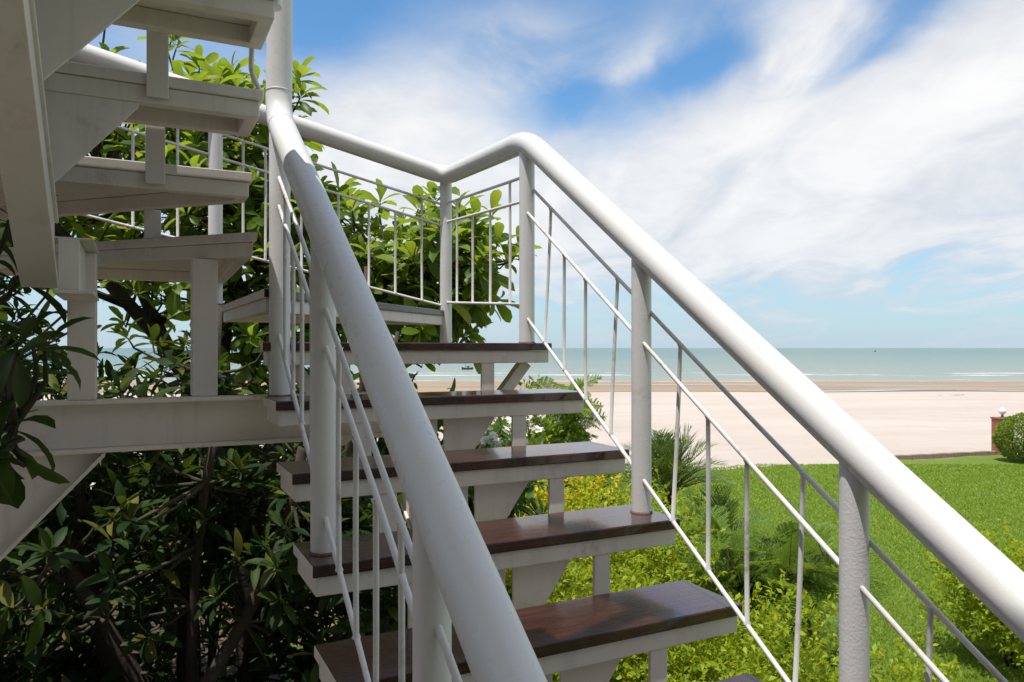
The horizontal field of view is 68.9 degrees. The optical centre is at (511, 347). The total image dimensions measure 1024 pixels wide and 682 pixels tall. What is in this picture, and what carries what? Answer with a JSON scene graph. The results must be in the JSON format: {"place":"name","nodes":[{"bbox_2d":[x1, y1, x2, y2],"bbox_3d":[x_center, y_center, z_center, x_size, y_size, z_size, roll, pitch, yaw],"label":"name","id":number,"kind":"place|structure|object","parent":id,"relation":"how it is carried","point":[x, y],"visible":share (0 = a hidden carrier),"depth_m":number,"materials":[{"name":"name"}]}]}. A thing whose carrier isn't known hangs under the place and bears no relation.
{"place":"outdoors","nodes":[
{"label":"outdoors","id":0,"kind":"place"},
{"bbox_2d":[0,0,1023,347],"label":"sky","id":1,"kind":"structure","parent":0,"point":[836,173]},
{"bbox_2d":[9,348,1023,381],"bbox_3d":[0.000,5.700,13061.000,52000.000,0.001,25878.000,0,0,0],"label":"sea","id":2,"kind":"structure","parent":0,"point":[907,365],"depth_m":228.01,"materials":[{"name":"liquid"}]},
{"bbox_2d":[462,363,472,369],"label":"fishing boat","id":3,"kind":"object","parent":2,"relation":"on","point":[467,368],"visible":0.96,"depth_m":195.70,"materials":[{"name":"paint"}]},
{"bbox_2d":[41,391,1023,485],"bbox_3d":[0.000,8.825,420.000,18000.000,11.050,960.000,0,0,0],"label":"beach","id":4,"kind":"structure","parent":0,"point":[908,422],"depth_m":37.01,"materials":[{"name":"beige sand"}]},
{"bbox_2d":[894,450,1014,459],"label":"kerb","id":5,"kind":"structure","parent":4,"relation":"on","point":[938,455],"depth_m":22.42,"materials":[{"name":"beige concrete"}]},
{"bbox_2d":[990,408,1013,454],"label":"brick pillar","id":6,"kind":"structure","parent":4,"relation":"on","point":[995,421],"depth_m":22.99,"materials":[{"name":"brown brick"}]},
{"bbox_2d":[62,382,1023,392],"bbox_3d":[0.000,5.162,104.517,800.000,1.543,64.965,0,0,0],"label":"wet sand","id":7,"kind":"structure","parent":0,"point":[476,386],"depth_m":98.11,"materials":[{"name":"brown sand"}]},
{"bbox_2d":[621,384,944,384],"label":"tide pool","id":8,"kind":"structure","parent":7,"relation":"on","point":[815,384],"depth_m":106.69,"materials":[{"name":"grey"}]},
{"bbox_2d":[823,389,1016,391],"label":"tide pool","id":9,"kind":"structure","parent":7,"relation":"on","point":[896,389],"depth_m":81.82,"materials":[{"name":"grey liquid"}]},
{"bbox_2d":[202,455,1023,681],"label":"lawn","id":10,"kind":"structure","parent":0,"point":[987,459],"depth_m":13.69,"materials":[{"name":"green plant"}]},
{"bbox_2d":[4,548,645,681],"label":"soil bed","id":11,"kind":"object","parent":10,"relation":"on","point":[202,621],"depth_m":8.27,"materials":[{"name":"brown soil"}]},
{"bbox_2d":[20,674,70,681],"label":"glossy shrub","id":12,"kind":"object","parent":11,"relation":"on","point":[64,678],"visible":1,"depth_m":3.90,"materials":[{"name":"green plant"}]},
{"bbox_2d":[1,325,161,663],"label":"glossy shrub","id":13,"kind":"object","parent":11,"relation":"on","point":[27,554],"visible":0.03,"depth_m":6.01,"materials":[{"name":"green plant"}]},
{"bbox_2d":[0,590,169,681],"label":"glossy shrub","id":14,"kind":"object","parent":11,"relation":"on","point":[91,660],"visible":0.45,"depth_m":4.29,"materials":[{"name":"green plant"}]},
{"bbox_2d":[56,370,334,680],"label":"glossy shrub","id":15,"kind":"object","parent":11,"relation":"on","point":[208,547],"visible":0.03,"depth_m":6.20,"materials":[{"name":"green plant"}]},
{"bbox_2d":[0,221,408,681],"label":"broadleaf tree","id":16,"kind":"object","parent":11,"relation":"on","point":[199,508],"visible":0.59,"depth_m":4.14,"materials":[{"name":"green plant"}]},
{"bbox_2d":[0,29,541,681],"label":"broadleaf tree","id":17,"kind":"object","parent":11,"relation":"on","point":[116,143],"visible":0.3,"depth_m":5.19,"materials":[{"name":"green plant"}]},
{"bbox_2d":[268,658,302,681],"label":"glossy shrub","id":18,"kind":"object","parent":11,"relation":"on","point":[295,680],"visible":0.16,"depth_m":4.19,"materials":[{"name":"green plant"}]},
{"bbox_2d":[215,367,510,675],"bbox_3d":[-1.409,1.619,6.401,2.306,3.292,2.416,0,0,37],"label":"glossy shrub","id":19,"kind":"object","parent":11,"relation":"on","point":[382,446],"visible":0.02,"depth_m":6.09,"materials":[{"name":"green plant"}]},
{"bbox_2d":[147,578,673,681],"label":"fallen leaves","id":20,"kind":"object","parent":11,"relation":"on","point":[229,668],"depth_m":7.51,"materials":[{"name":"brown plant"}]},
{"bbox_2d":[316,580,511,637],"bbox_3d":[-0.654,2.359,5.828,1.733,1.889,1.620,0,0,0],"label":"glossy shrub","id":21,"kind":"object","parent":11,"relation":"on","point":[393,619],"depth_m":5.69,"materials":[{"name":"green plant"}]},
{"bbox_2d":[387,501,528,617],"bbox_3d":[-0.657,2.186,7.566,1.868,2.146,1.807,0,0,0],"label":"golden shrub","id":22,"kind":"object","parent":11,"relation":"on","point":[515,516],"depth_m":7.53,"materials":[{"name":"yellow plant"}]},
{"bbox_2d":[438,415,547,517],"bbox_3d":[-0.375,1.870,6.517,1.681,2.673,1.417,0,0,0],"label":"frangipani","id":23,"kind":"object","parent":11,"relation":"on","point":[487,439],"visible":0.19,"depth_m":6.30,"materials":[{"name":"green plant"}]},
{"bbox_2d":[478,372,588,588],"bbox_3d":[0.125,1.732,9.033,1.629,2.974,1.559,0,0,0],"label":"lime shrub","id":24,"kind":"object","parent":11,"relation":"on","point":[528,430],"visible":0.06,"depth_m":8.89,"materials":[{"name":"green plant"}]},
{"bbox_2d":[504,374,630,515],"bbox_3d":[0.477,1.765,9.551,2.156,2.890,1.930,0,0,0],"label":"feathery shrub","id":25,"kind":"object","parent":11,"relation":"on","point":[558,426],"visible":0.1,"depth_m":9.15,"materials":[{"name":"green plant"}]},
{"bbox_2d":[505,434,630,600],"bbox_3d":[0.463,2.101,8.039,1.978,2.384,1.959,0,0,0],"label":"golden shrub","id":26,"kind":"object","parent":11,"relation":"on","point":[582,492],"visible":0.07,"depth_m":7.87,"materials":[{"name":"yellow plant"}]},
{"bbox_2d":[505,554,704,681],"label":"lime shrub","id":27,"kind":"object","parent":11,"relation":"on","point":[580,593],"visible":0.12,"depth_m":5.27,"materials":[{"name":"green plant"}]},
{"bbox_2d":[546,466,739,681],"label":"lime shrub","id":28,"kind":"object","parent":11,"relation":"on","point":[660,560],"visible":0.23,"depth_m":6.63,"materials":[{"name":"green plant"}]},
{"bbox_2d":[630,640,787,681],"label":"lime shrub","id":29,"kind":"object","parent":11,"relation":"on","point":[763,676],"visible":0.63,"depth_m":4.46,"materials":[{"name":"green plant"}]},
{"bbox_2d":[611,562,838,681],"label":"lime shrub","id":30,"kind":"object","parent":11,"relation":"on","point":[688,661],"visible":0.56,"depth_m":4.92,"materials":[{"name":"green plant"}]},
{"bbox_2d":[598,424,737,579],"bbox_3d":[1.827,2.046,8.883,1.820,2.312,1.681,0,0,0],"label":"palm","id":31,"kind":"object","parent":10,"relation":"on","point":[662,453],"visible":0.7,"depth_m":8.76,"materials":[{"name":"green plant"}]},
{"bbox_2d":[675,484,773,556],"bbox_3d":[2.326,2.379,8.436,1.642,1.651,1.675,0,0,0],"label":"palm","id":32,"kind":"object","parent":10,"relation":"on","point":[719,500],"visible":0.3,"depth_m":8.57,"materials":[{"name":"green plant"}]},
{"bbox_2d":[655,493,901,681],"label":"feathery shrub","id":33,"kind":"object","parent":10,"relation":"on","point":[767,565],"visible":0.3,"depth_m":6.54,"materials":[{"name":"green plant"}]},
{"bbox_2d":[730,599,887,681],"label":"feathery shrub","id":34,"kind":"object","parent":10,"relation":"on","point":[835,629],"visible":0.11,"depth_m":5.99,"materials":[{"name":"plant"}]},
{"bbox_2d":[774,637,898,681],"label":"leafy plant","id":35,"kind":"object","parent":10,"relation":"on","point":[876,666],"visible":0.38,"depth_m":5.33,"materials":[{"name":"green plant"}]},
{"bbox_2d":[870,631,961,681],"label":"leafy plant","id":36,"kind":"object","parent":10,"relation":"on","point":[919,667],"visible":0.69,"depth_m":5.57,"materials":[{"name":"green plant"}]},
{"bbox_2d":[913,518,1023,673],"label":"clipped bush","id":37,"kind":"object","parent":10,"relation":"on","point":[982,614],"visible":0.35,"depth_m":7.53,"materials":[{"name":"plant"}]},
{"bbox_2d":[991,412,1023,462],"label":"clipped bush","id":38,"kind":"object","parent":10,"relation":"on","point":[1007,435],"visible":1,"depth_m":20.92,"materials":[{"name":"green plant"}]},
{"bbox_2d":[589,386,761,386],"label":"tide pool","id":39,"kind":"structure","parent":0,"point":[676,386],"depth_m":97.11,"materials":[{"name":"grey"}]},
{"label":"terrace","id":40,"kind":"structure","parent":0,"visible":0},
{"bbox_2d":[0,195,100,508],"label":"broadleaf tree","id":41,"kind":"object","parent":40,"relation":"on","point":[17,385],"visible":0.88,"depth_m":1.89,"materials":[{"name":"green plant"}]},
{"bbox_2d":[0,0,1023,681],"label":"staircase","id":42,"kind":"structure","parent":40,"relation":"on","point":[446,560],"depth_m":2.04,"materials":[{"name":"white metal"}]}
]}

